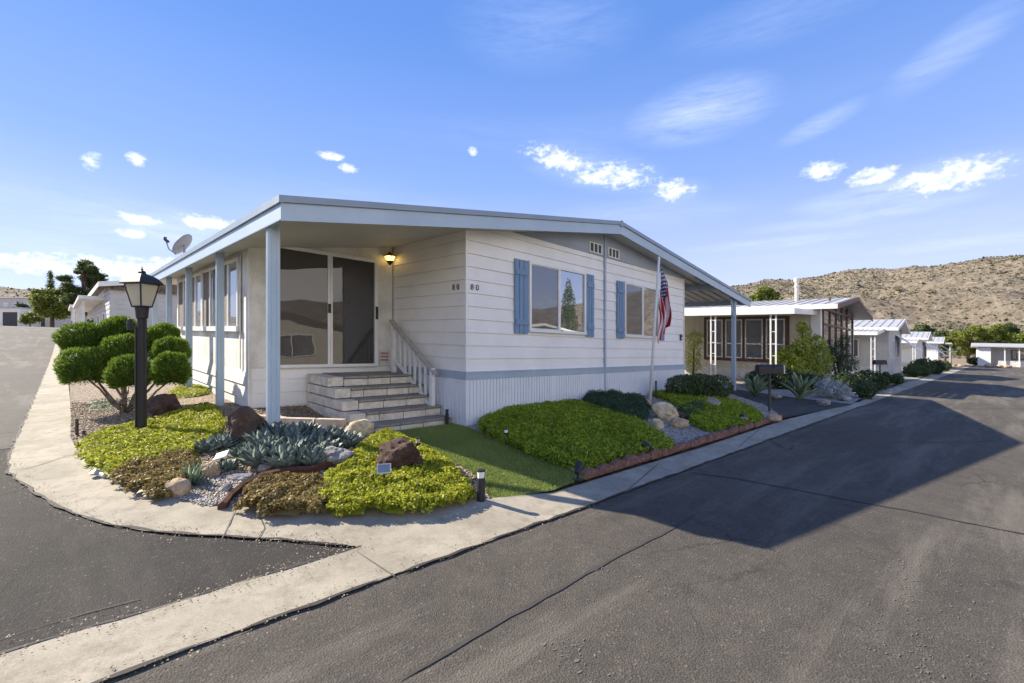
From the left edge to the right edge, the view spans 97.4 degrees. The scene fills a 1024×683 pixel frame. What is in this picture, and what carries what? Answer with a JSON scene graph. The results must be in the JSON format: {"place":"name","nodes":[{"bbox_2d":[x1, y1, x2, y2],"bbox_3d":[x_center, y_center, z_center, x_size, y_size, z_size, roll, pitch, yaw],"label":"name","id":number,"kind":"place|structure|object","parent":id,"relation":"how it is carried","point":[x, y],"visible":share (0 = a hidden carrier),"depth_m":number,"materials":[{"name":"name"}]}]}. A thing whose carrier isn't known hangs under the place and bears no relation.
{"place":"outdoors","nodes":[
{"label":"outdoors","id":0,"kind":"place"},
{"bbox_2d":[0,326,58,448],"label":"road","id":1,"kind":"structure","parent":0,"point":[25,353],"depth_m":15.22,"materials":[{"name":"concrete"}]},
{"bbox_2d":[0,448,360,652],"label":"side road","id":2,"kind":"structure","parent":0,"point":[52,570],"depth_m":2.79,"materials":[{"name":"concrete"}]},
{"bbox_2d":[4,327,345,544],"bbox_3d":[-33.052,-0.291,32.672,87.029,3.379,1.746,0,0,44],"label":"asphalt edge","id":3,"kind":"object","parent":2,"relation":"on","point":[44,496],"visible":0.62,"depth_m":3.47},
{"bbox_2d":[0,546,356,653],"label":"asphalt edge","id":4,"kind":"object","parent":2,"relation":"on","point":[106,621],"visible":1,"depth_m":2.27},
{"bbox_2d":[68,381,488,502],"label":"garden ground","id":5,"kind":"structure","parent":0,"point":[86,393],"depth_m":8.02,"materials":[{"name":"gravel"}]},
{"bbox_2d":[84,397,130,411],"bbox_3d":[-7.088,1.104,8.093,1.712,0.152,0.870,0,0,43],"label":"sedum","id":6,"kind":"object","parent":5,"relation":"on","point":[99,403],"visible":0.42,"depth_m":7.97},
{"bbox_2d":[50,314,192,412],"bbox_3d":[-6.440,0.348,7.524,2.647,1.665,1.664,0,0,0],"label":"pompom juniper","id":7,"kind":"object","parent":5,"relation":"on","point":[102,352],"visible":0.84,"depth_m":7.29,"materials":[{"name":"green plant"}]},
{"bbox_2d":[119,267,163,427],"bbox_3d":[-4.813,0.125,5.854,0.328,2.213,0.328,0,0,11],"label":"lamp post","id":8,"kind":"object","parent":5,"relation":"on","point":[141,286],"visible":0.84,"depth_m":5.81,"materials":[{"name":"black metal"}]},
{"bbox_2d":[73,402,225,477],"bbox_3d":[-4.421,1.114,5.611,1.530,0.345,3.172,0,0,-38],"label":"sedum","id":9,"kind":"object","parent":5,"relation":"on","point":[107,449],"visible":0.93,"depth_m":5.31,"materials":[{"name":"plant"}]},
{"bbox_2d":[109,447,202,499],"bbox_3d":[-3.323,1.216,4.253,0.732,0.177,1.455,0,0,-42],"label":"sedum","id":10,"kind":"object","parent":5,"relation":"on","point":[152,476],"visible":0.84,"depth_m":4.12,"materials":[{"name":"plant"}]},
{"bbox_2d":[147,393,181,417],"bbox_3d":[-5.296,0.991,6.843,0.501,0.402,0.362,0,0,0],"label":"boulder","id":11,"kind":"object","parent":5,"relation":"on","point":[159,404],"visible":0.78,"depth_m":6.73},
{"bbox_2d":[168,384,210,397],"bbox_3d":[-6.476,0.976,9.064,0.764,0.165,1.877,0,0,-34],"label":"sedum","id":12,"kind":"object","parent":5,"relation":"on","point":[192,391],"visible":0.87,"depth_m":8.71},
{"bbox_2d":[192,437,223,452],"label":"agave","id":13,"kind":"object","parent":5,"relation":"on","point":[205,445],"visible":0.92,"depth_m":4.94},
{"bbox_2d":[172,468,250,504],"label":"gravel","id":14,"kind":"structure","parent":5,"relation":"on","point":[192,497],"depth_m":3.87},
{"bbox_2d":[164,477,190,496],"bbox_3d":[-2.837,1.247,3.829,0.204,0.165,0.152,0,0,0],"label":"boulder","id":15,"kind":"object","parent":14,"relation":"on","point":[177,487],"visible":0.88,"depth_m":3.79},
{"bbox_2d":[180,459,209,484],"bbox_3d":[-2.891,1.201,4.115,0.265,0.243,0.219,0,0,7],"label":"aloe","id":16,"kind":"object","parent":14,"relation":"on","point":[194,471],"visible":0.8,"depth_m":4.07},
{"bbox_2d":[201,461,220,477],"bbox_3d":[-2.881,1.231,4.312,0.163,0.159,0.135,0,0,-21],"label":"boulder","id":17,"kind":"object","parent":14,"relation":"on","point":[213,469],"visible":0.87,"depth_m":4.28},
{"bbox_2d":[216,458,240,472],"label":"agave","id":18,"kind":"object","parent":14,"relation":"on","point":[226,465],"visible":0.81,"depth_m":4.38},
{"bbox_2d":[226,473,255,480],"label":"boulder","id":19,"kind":"object","parent":14,"relation":"on","point":[239,477],"visible":0.91,"depth_m":4.20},
{"bbox_2d":[209,432,240,448],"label":"agave","id":20,"kind":"object","parent":5,"relation":"on","point":[227,440],"visible":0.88,"depth_m":5.05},
{"bbox_2d":[225,441,251,461],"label":"agave","id":21,"kind":"object","parent":5,"relation":"on","point":[233,453],"visible":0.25,"depth_m":4.68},
{"bbox_2d":[227,406,266,443],"bbox_3d":[-3.098,0.993,5.279,0.475,0.492,0.285,0,0,0],"label":"boulder","id":22,"kind":"object","parent":5,"relation":"on","point":[242,420],"visible":0.72,"depth_m":5.17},
{"bbox_2d":[234,440,277,467],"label":"agave","id":23,"kind":"object","parent":5,"relation":"on","point":[249,456],"visible":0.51,"depth_m":4.45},
{"bbox_2d":[240,426,282,444],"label":"agave","id":24,"kind":"object","parent":5,"relation":"on","point":[265,432],"visible":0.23,"depth_m":4.93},
{"bbox_2d":[249,433,293,446],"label":"agave","id":25,"kind":"object","parent":5,"relation":"on","point":[277,438],"visible":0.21,"depth_m":4.72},
{"bbox_2d":[232,471,330,516],"bbox_3d":[-1.870,1.251,3.767,0.779,0.189,0.875,0,0,-20],"label":"sedum","id":26,"kind":"object","parent":5,"relation":"on","point":[288,493],"visible":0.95,"depth_m":3.61,"materials":[{"name":"plant"}]},
{"bbox_2d":[259,438,308,468],"bbox_3d":[-2.258,1.150,4.504,0.532,0.299,0.518,-4,1,19],"label":"agave","id":27,"kind":"object","parent":5,"relation":"on","point":[286,454],"visible":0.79,"depth_m":4.40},
{"bbox_2d":[217,447,353,509],"bbox_3d":[-2.126,1.254,4.271,0.359,0.222,1.462,0,0,26],"label":"curved edging","id":28,"kind":"object","parent":5,"relation":"on","point":[225,502],"visible":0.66,"depth_m":4.23,"materials":[{"name":"metal"}]},
{"bbox_2d":[269,420,316,439],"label":"agave","id":29,"kind":"object","parent":5,"relation":"on","point":[293,428],"visible":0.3,"depth_m":5.01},
{"bbox_2d":[259,414,345,429],"bbox_3d":[-3.194,1.139,6.339,1.758,0.221,0.251,0,0,10],"label":"block border","id":30,"kind":"object","parent":5,"relation":"on","point":[338,422],"visible":0.33,"depth_m":6.21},
{"bbox_2d":[281,431,323,447],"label":"agave","id":31,"kind":"object","parent":5,"relation":"on","point":[298,438],"visible":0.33,"depth_m":4.74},
{"bbox_2d":[296,441,327,465],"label":"agave","id":32,"kind":"object","parent":5,"relation":"on","point":[313,454],"visible":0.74,"depth_m":4.48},
{"bbox_2d":[301,427,334,440],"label":"agave","id":33,"kind":"object","parent":5,"relation":"on","point":[320,432],"visible":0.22,"depth_m":5.00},
{"bbox_2d":[310,436,345,449],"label":"agave","id":34,"kind":"object","parent":5,"relation":"on","point":[329,442],"visible":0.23,"depth_m":4.78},
{"bbox_2d":[322,424,348,439],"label":"agave","id":35,"kind":"object","parent":5,"relation":"on","point":[335,429],"visible":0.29,"depth_m":5.27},
{"bbox_2d":[321,446,354,464],"bbox_3d":[-1.815,1.177,4.603,0.434,0.212,0.235,0,0,0],"label":"boulder","id":36,"kind":"object","parent":5,"relation":"on","point":[335,455],"visible":0.58,"depth_m":4.53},
{"bbox_2d":[337,429,365,448],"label":"agave","id":37,"kind":"object","parent":5,"relation":"on","point":[348,440],"visible":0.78,"depth_m":5.13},
{"bbox_2d":[343,419,374,436],"bbox_3d":[-2.121,1.196,6.235,0.381,0.249,0.331,0,0,-40],"label":"boulder","id":38,"kind":"object","parent":5,"relation":"on","point":[365,426],"visible":0.83,"depth_m":6.15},
{"bbox_2d":[307,371,450,431],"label":"porch steps","id":39,"kind":"structure","parent":5,"relation":"on","point":[382,400],"depth_m":7.31,"materials":[{"name":"concrete"}]},
{"bbox_2d":[389,319,437,415],"bbox_3d":[-1.803,0.445,8.125,1.440,1.732,0.100,0,0,45],"label":"handrail","id":40,"kind":"object","parent":39,"relation":"on","point":[395,327],"visible":0.88,"depth_m":8.06,"materials":[{"name":"paint"}]},
{"bbox_2d":[377,463,390,477],"bbox_3d":[-1.155,1.234,4.060,0.124,0.256,0.062,0,0,-14],"label":"solar light","id":41,"kind":"object","parent":5,"relation":"on","point":[384,468],"visible":0.75,"depth_m":4.05,"materials":[{"name":"blue metal"}]},
{"bbox_2d":[317,427,475,515],"bbox_3d":[-1.083,1.241,4.875,1.544,0.267,2.874,0,0,0],"label":"sedum","id":42,"kind":"object","parent":5,"relation":"on","point":[358,484],"visible":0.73,"depth_m":3.94,"materials":[{"name":"plant"}]},
{"bbox_2d":[376,437,422,468],"bbox_3d":[-1.126,1.164,4.498,0.465,0.383,0.367,0,0,0],"label":"boulder","id":43,"kind":"object","parent":5,"relation":"on","point":[399,452],"visible":0.86,"depth_m":4.40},
{"bbox_2d":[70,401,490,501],"bbox_3d":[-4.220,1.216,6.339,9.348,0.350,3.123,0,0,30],"label":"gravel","id":44,"kind":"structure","parent":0,"point":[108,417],"depth_m":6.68,"materials":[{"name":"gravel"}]},
{"bbox_2d":[395,423,584,497],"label":"grass","id":45,"kind":"structure","parent":0,"point":[444,439],"depth_m":5.32,"materials":[{"name":"plant"}]},
{"bbox_2d":[0,255,1023,358],"bbox_3d":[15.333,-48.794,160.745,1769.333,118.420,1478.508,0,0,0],"label":"hills","id":46,"kind":"structure","parent":0,"point":[996,306],"depth_m":323.19,"materials":[{"name":"soil"}]},
{"bbox_2d":[0,254,1023,357],"bbox_3d":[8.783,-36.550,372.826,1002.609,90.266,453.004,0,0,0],"label":"scrub","id":47,"kind":"object","parent":46,"relation":"on","point":[910,293],"visible":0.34,"depth_m":377.14,"materials":[{"name":"plant"}]},
{"bbox_2d":[0,0,1023,288],"label":"sky","id":48,"kind":"structure","parent":0,"point":[751,141],"materials":[{"name":"blue"}]},
{"bbox_2d":[99,366,1023,682],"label":"road","id":49,"kind":"structure","parent":0,"point":[749,596],"depth_m":2.74,"materials":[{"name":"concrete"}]},
{"bbox_2d":[0,412,841,682],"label":"grit","id":50,"kind":"object","parent":49,"relation":"on","point":[207,588],"visible":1,"depth_m":2.74,"materials":[{"name":"gravel"}]},
{"bbox_2d":[91,406,859,682],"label":"asphalt edge","id":51,"kind":"object","parent":49,"relation":"on","point":[129,669],"visible":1,"depth_m":2.50,"materials":[{"name":"asphalt"}]},
{"bbox_2d":[399,511,699,680],"bbox_3d":[0.586,1.459,2.929,2.965,0.064,0.048,0,0,-44],"label":"road seam","id":52,"kind":"object","parent":49,"relation":"on","point":[487,628],"visible":1,"depth_m":2.45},
{"bbox_2d":[543,514,992,682],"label":"paint flecks","id":53,"kind":"object","parent":49,"relation":"on","point":[943,676],"visible":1,"depth_m":2.23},
{"bbox_2d":[688,472,1023,533],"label":"road crack","id":54,"kind":"object","parent":49,"relation":"on","point":[864,502],"visible":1,"depth_m":4.29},
{"bbox_2d":[467,395,777,476],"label":"bed ground","id":55,"kind":"structure","parent":0,"point":[675,437],"depth_m":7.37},
{"bbox_2d":[477,398,675,469],"bbox_3d":[0.777,1.288,7.303,2.718,0.364,4.543,0,0,-20],"label":"ice plant","id":56,"kind":"object","parent":55,"relation":"on","point":[568,433],"visible":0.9,"depth_m":6.32,"materials":[{"name":"plant"}]},
{"bbox_2d":[581,389,651,419],"bbox_3d":[2.116,1.188,8.942,1.462,0.364,3.040,0,0,0],"label":"juniper","id":57,"kind":"object","parent":55,"relation":"on","point":[633,403],"visible":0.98,"depth_m":8.45,"materials":[{"name":"plant"}]},
{"bbox_2d":[648,257,660,402],"bbox_3d":[3.167,-0.244,10.000,0.280,3.279,0.076,0,0,0],"label":"flagpole","id":58,"kind":"object","parent":55,"relation":"on","point":[653,338],"visible":0.89,"depth_m":9.97,"materials":[{"name":"metal"}]},
{"bbox_2d":[658,266,671,342],"bbox_3d":[3.365,-0.832,9.953,0.290,1.789,0.153,0,0,6],"label":"flag","id":59,"kind":"object","parent":58,"relation":"hanging from","point":[665,312],"visible":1,"depth_m":9.94,"materials":[{"name":"multicoloured fabric"}]},
{"bbox_2d":[651,402,678,420],"bbox_3d":[2.713,1.251,7.999,0.488,0.379,0.379,0,0,0],"label":"boulder","id":60,"kind":"object","parent":55,"relation":"on","point":[665,411],"visible":0.94,"depth_m":7.87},
{"bbox_2d":[670,417,688,427],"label":"boulder","id":61,"kind":"object","parent":55,"relation":"on","point":[677,422],"visible":0.98,"depth_m":7.48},
{"bbox_2d":[579,414,782,479],"bbox_3d":[3.200,1.488,7.088,6.757,0.243,0.107,0,0,-44],"label":"brick edging","id":62,"kind":"object","parent":55,"relation":"on","point":[655,454],"visible":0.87,"depth_m":5.86,"materials":[{"name":"brick"}]},
{"bbox_2d":[677,400,705,417],"bbox_3d":[3.588,1.322,8.937,0.541,0.215,1.986,0,0,33],"label":"juniper","id":63,"kind":"object","parent":55,"relation":"on","point":[700,403],"visible":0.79,"depth_m":8.74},
{"bbox_2d":[664,373,734,396],"bbox_3d":[4.556,1.098,11.082,1.645,0.696,1.021,0,0,0],"label":"hedge","id":64,"kind":"object","parent":55,"relation":"on","point":[697,384],"visible":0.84,"depth_m":10.81,"materials":[{"name":"green plant"}]},
{"bbox_2d":[652,389,763,431],"bbox_3d":[4.269,1.379,9.601,2.024,0.335,4.692,0,0,6],"label":"ice plant","id":65,"kind":"object","parent":55,"relation":"on","point":[728,410],"visible":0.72,"depth_m":8.76,"materials":[{"name":"plant"}]},
{"bbox_2d":[755,364,784,411],"bbox_3d":[5.802,1.084,10.119,0.590,1.160,0.195,0,0,-2],"label":"mailbox","id":66,"kind":"object","parent":55,"relation":"on","point":[769,369],"visible":0.95,"depth_m":10.05,"materials":[{"name":"black metal"}]},
{"bbox_2d":[485,358,1022,494],"bbox_3d":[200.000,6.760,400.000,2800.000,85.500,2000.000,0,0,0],"label":"ground","id":67,"kind":"structure","parent":0,"point":[958,361],"depth_m":6.91,"materials":[{"name":"concrete"}]},
{"bbox_2d":[0,297,33,306],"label":"distant home","id":68,"kind":"object","parent":67,"relation":"on","point":[8,301],"visible":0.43,"depth_m":112.00,"materials":[{"name":"white paint"}]},
{"bbox_2d":[0,306,40,326],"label":"distant home","id":69,"kind":"object","parent":67,"relation":"on","point":[9,316],"visible":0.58,"depth_m":88.00,"materials":[{"name":"white paint"}]},
{"bbox_2d":[3,312,16,325],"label":"garage door","id":70,"kind":"structure","parent":69,"relation":"in","point":[9,318],"depth_m":87.95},
{"bbox_2d":[17,311,43,326],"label":"round bush","id":71,"kind":"object","parent":67,"relation":"on","point":[29,318],"visible":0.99,"depth_m":79.57,"materials":[{"name":"green plant"}]},
{"bbox_2d":[26,287,73,326],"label":"broad tree","id":72,"kind":"object","parent":67,"relation":"on","point":[44,303],"visible":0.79,"depth_m":71.19,"materials":[{"name":"green plant"}]},
{"bbox_2d":[44,268,56,298],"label":"cypress","id":73,"kind":"object","parent":67,"relation":"on","point":[50,285],"visible":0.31,"depth_m":119.78,"materials":[{"name":"green plant"}]},
{"bbox_2d":[52,258,108,315],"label":"pine","id":74,"kind":"object","parent":67,"relation":"on","point":[90,276],"visible":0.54,"depth_m":61.44,"materials":[{"name":"green plant"}]},
{"bbox_2d":[73,281,176,364],"bbox_3d":[-19.725,-0.879,26.690,18.360,4.661,8.850,0,0,45],"label":"neighbour home","id":75,"kind":"object","parent":67,"relation":"on","point":[104,299],"visible":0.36,"depth_m":19.09,"materials":[{"name":"paint"}]},
{"bbox_2d":[149,194,751,429],"bbox_3d":[-2.857,-0.635,16.291,16.520,4.626,15.641,0,0,45],"label":"mobile home","id":76,"kind":"object","parent":67,"relation":"on","point":[280,297],"visible":0.82,"depth_m":8.12,"materials":[{"name":"white"}]},
{"bbox_2d":[163,234,191,254],"bbox_3d":[-7.785,-2.154,10.566,0.548,0.720,0.460,0,0,25],"label":"satellite dish","id":77,"kind":"object","parent":76,"relation":"on","point":[182,244],"visible":0.96,"depth_m":10.48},
{"bbox_2d":[178,278,184,329],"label":"window","id":78,"kind":"structure","parent":76,"relation":"in","point":[181,283],"depth_m":11.08,"materials":[{"name":"white paint"}]},
{"bbox_2d":[193,272,201,330],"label":"window","id":79,"kind":"structure","parent":76,"relation":"in","point":[197,278],"depth_m":9.81,"materials":[{"name":"glass"}]},
{"bbox_2d":[200,266,214,330],"bbox_3d":[-5.995,-0.830,8.930,0.070,1.269,1.343,0,0,-45],"label":"window","id":80,"kind":"structure","parent":76,"relation":"in","point":[208,275],"depth_m":9.04,"materials":[{"name":"glass"}]},
{"bbox_2d":[224,257,238,331],"bbox_3d":[-5.025,-0.800,7.959,0.070,1.269,1.343,0,0,-45],"label":"window","id":81,"kind":"structure","parent":76,"relation":"in","point":[231,267],"depth_m":7.80,"materials":[{"name":"glass"}]},
{"bbox_2d":[280,247,377,367],"bbox_3d":[-3.238,-0.567,8.018,0.090,2.080,1.840,0,0,45],"label":"sliding door","id":82,"kind":"structure","parent":76,"relation":"in","point":[329,300],"depth_m":7.98,"materials":[{"name":"white paint"}]},
{"bbox_2d":[528,260,586,334],"bbox_3d":[0.947,-0.827,8.992,0.055,1.369,1.781,0,0,45],"label":"window","id":83,"kind":"structure","parent":76,"relation":"in","point":[556,294],"depth_m":8.91,"materials":[{"name":"glass"}]},
{"bbox_2d":[624,281,659,338],"bbox_3d":[3.294,-0.756,11.339,0.055,1.368,1.725,0,0,45],"label":"window","id":84,"kind":"structure","parent":76,"relation":"in","point":[639,300],"depth_m":11.24,"materials":[{"name":"glass"}]},
{"bbox_2d":[0,329,970,682],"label":"kerb","id":85,"kind":"structure","parent":67,"relation":"on","point":[44,445],"depth_m":3.36,"materials":[{"name":"concrete"}]},
{"bbox_2d":[477,468,484,501],"bbox_3d":[-0.270,1.257,3.923,0.073,0.290,0.074,0,0,0],"label":"path light","id":86,"kind":"object","parent":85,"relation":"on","point":[480,484],"visible":0.97,"depth_m":3.89,"materials":[{"name":"black metal"}]},
{"bbox_2d":[748,285,780,300],"bbox_3d":[22.332,-1.750,40.135,2.629,6.575,2.084,0,0,-19],"label":"broad tree","id":87,"kind":"object","parent":67,"relation":"on","point":[764,293],"visible":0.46,"depth_m":39.68,"materials":[{"name":"green plant"}]},
{"bbox_2d":[684,278,872,386],"bbox_3d":[9.217,-0.377,26.060,12.450,5.366,16.980,0,0,-45],"label":"neighbour home","id":88,"kind":"object","parent":67,"relation":"on","point":[765,329],"visible":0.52,"depth_m":20.64,"materials":[{"name":"beige"}]},
{"bbox_2d":[707,319,722,356],"bbox_3d":[9.779,-0.157,21.708,0.070,1.817,0.750,0,0,-45],"label":"window","id":89,"kind":"structure","parent":88,"relation":"in","point":[719,323],"depth_m":21.65,"materials":[{"name":"glass"}]},
{"bbox_2d":[725,319,741,357],"bbox_3d":[10.395,-0.138,21.093,0.070,1.817,0.750,0,0,-45],"label":"window","id":90,"kind":"structure","parent":88,"relation":"in","point":[727,321],"depth_m":21.01,"materials":[{"name":"glass"}]},
{"bbox_2d":[745,319,762,358],"bbox_3d":[11.010,-0.120,20.478,0.070,1.817,0.750,0,0,-45],"label":"window","id":91,"kind":"structure","parent":88,"relation":"in","point":[753,327],"depth_m":20.46,"materials":[{"name":"glass"}]},
{"bbox_2d":[766,319,784,358],"bbox_3d":[11.625,-0.101,19.863,0.750,1.817,0.070,0,0,45],"label":"window","id":92,"kind":"structure","parent":88,"relation":"in","point":[780,322],"depth_m":19.88,"materials":[{"name":"glass"}]},
{"bbox_2d":[822,298,853,361],"bbox_3d":[15.712,-0.424,21.581,0.080,3.008,7.340,0,0,45],"label":"window frame","id":93,"kind":"structure","parent":88,"relation":"in","point":[835,322],"depth_m":21.29,"materials":[{"name":"brown wood"}]},
{"bbox_2d":[813,378,852,398],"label":"silver shrub","id":94,"kind":"object","parent":67,"relation":"on","point":[833,389],"visible":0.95,"depth_m":13.46,"materials":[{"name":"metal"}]},
{"bbox_2d":[854,319,922,374],"bbox_3d":[20.927,0.371,35.422,16.500,4.552,12.550,0,0,45],"label":"neighbour home","id":95,"kind":"object","parent":67,"relation":"on","point":[877,339],"visible":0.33,"depth_m":29.41,"materials":[{"name":"metal"}]},
{"bbox_2d":[910,323,937,334],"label":"street end tree","id":96,"kind":"object","parent":67,"relation":"on","point":[921,328],"visible":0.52,"depth_m":129.07,"materials":[{"name":"green plant"}]},
{"bbox_2d":[901,331,947,366],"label":"neighbour home","id":97,"kind":"object","parent":67,"relation":"on","point":[909,353],"visible":0.11,"depth_m":46.67,"materials":[{"name":"white paint"}]},
{"bbox_2d":[926,337,955,360],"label":"neighbour home","id":98,"kind":"object","parent":67,"relation":"on","point":[932,353],"visible":0.13,"depth_m":56.06,"materials":[{"name":"white paint"}]},
{"bbox_2d":[932,329,958,360],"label":"street end tree","id":99,"kind":"object","parent":67,"relation":"on","point":[940,333],"visible":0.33,"depth_m":99.61,"materials":[{"name":"green plant"}]},
{"bbox_2d":[943,325,999,362],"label":"street end tree","id":100,"kind":"object","parent":67,"relation":"on","point":[963,341],"visible":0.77,"depth_m":87.60,"materials":[{"name":"green plant"}]},
{"bbox_2d":[971,343,1023,367],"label":"porch home","id":101,"kind":"object","parent":67,"relation":"on","point":[995,354],"visible":0.81,"depth_m":64.50,"materials":[{"name":"white paint"}]},
{"bbox_2d":[983,323,1021,343],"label":"street end tree","id":102,"kind":"object","parent":67,"relation":"on","point":[1002,332],"visible":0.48,"depth_m":97.40,"materials":[{"name":"green plant"}]},
{"bbox_2d":[727,388,850,417],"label":"driveway","id":103,"kind":"structure","parent":0,"point":[785,407],"depth_m":11.89,"materials":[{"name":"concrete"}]},
{"bbox_2d":[737,374,773,395],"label":"agave","id":104,"kind":"object","parent":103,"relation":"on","point":[756,386],"visible":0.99,"depth_m":13.42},
{"bbox_2d":[775,371,825,398],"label":"agave","id":105,"kind":"object","parent":103,"relation":"on","point":[801,385],"visible":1,"depth_m":12.94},
{"bbox_2d":[718,371,923,403],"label":"gravel yard","id":106,"kind":"structure","parent":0,"point":[789,393],"depth_m":14.91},
{"bbox_2d":[684,329,704,374],"bbox_3d":[8.791,0.544,21.877,1.009,2.365,1.119,0,0,35],"label":"young tree","id":107,"kind":"object","parent":106,"relation":"on","point":[694,360],"visible":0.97,"depth_m":21.80,"materials":[{"name":"green plant"}]},
{"bbox_2d":[742,367,826,389],"bbox_3d":[9.880,1.361,16.271,2.967,0.919,0.951,0,0,0],"label":"shrub","id":108,"kind":"object","parent":106,"relation":"on","point":[788,370],"visible":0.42,"depth_m":16.10,"materials":[{"name":"green plant"}]},
{"bbox_2d":[768,319,836,381],"bbox_3d":[11.566,0.465,17.908,2.501,2.729,1.422,0,0,0],"label":"yellow shrub","id":109,"kind":"object","parent":106,"relation":"on","point":[806,357],"visible":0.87,"depth_m":17.84,"materials":[{"name":"green plant"}]},
{"bbox_2d":[824,333,860,379],"bbox_3d":[13.886,0.749,18.900,1.684,2.265,1.220,0,0,-19],"label":"feathery shrub","id":110,"kind":"object","parent":106,"relation":"on","point":[840,358],"visible":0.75,"depth_m":18.88,"materials":[{"name":"green plant"}]},
{"bbox_2d":[830,368,890,391],"bbox_3d":[12.377,1.425,16.057,2.024,0.943,0.931,0,0,0],"label":"shrub","id":111,"kind":"object","parent":106,"relation":"on","point":[853,380],"visible":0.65,"depth_m":15.87,"materials":[{"name":"green plant"}]},
{"bbox_2d":[853,380,877,398],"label":"street bush","id":112,"kind":"object","parent":106,"relation":"on","point":[866,389],"visible":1,"depth_m":13.72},
{"bbox_2d":[902,363,921,376],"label":"street bush","id":113,"kind":"object","parent":106,"relation":"on","point":[912,370],"visible":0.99,"depth_m":26.88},
{"bbox_2d":[907,357,935,376],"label":"street bush","id":114,"kind":"object","parent":106,"relation":"on","point":[928,366],"visible":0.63,"depth_m":28.31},
{"bbox_2d":[929,359,946,374],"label":"street bush","id":115,"kind":"object","parent":106,"relation":"on","point":[940,367],"visible":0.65,"depth_m":31.81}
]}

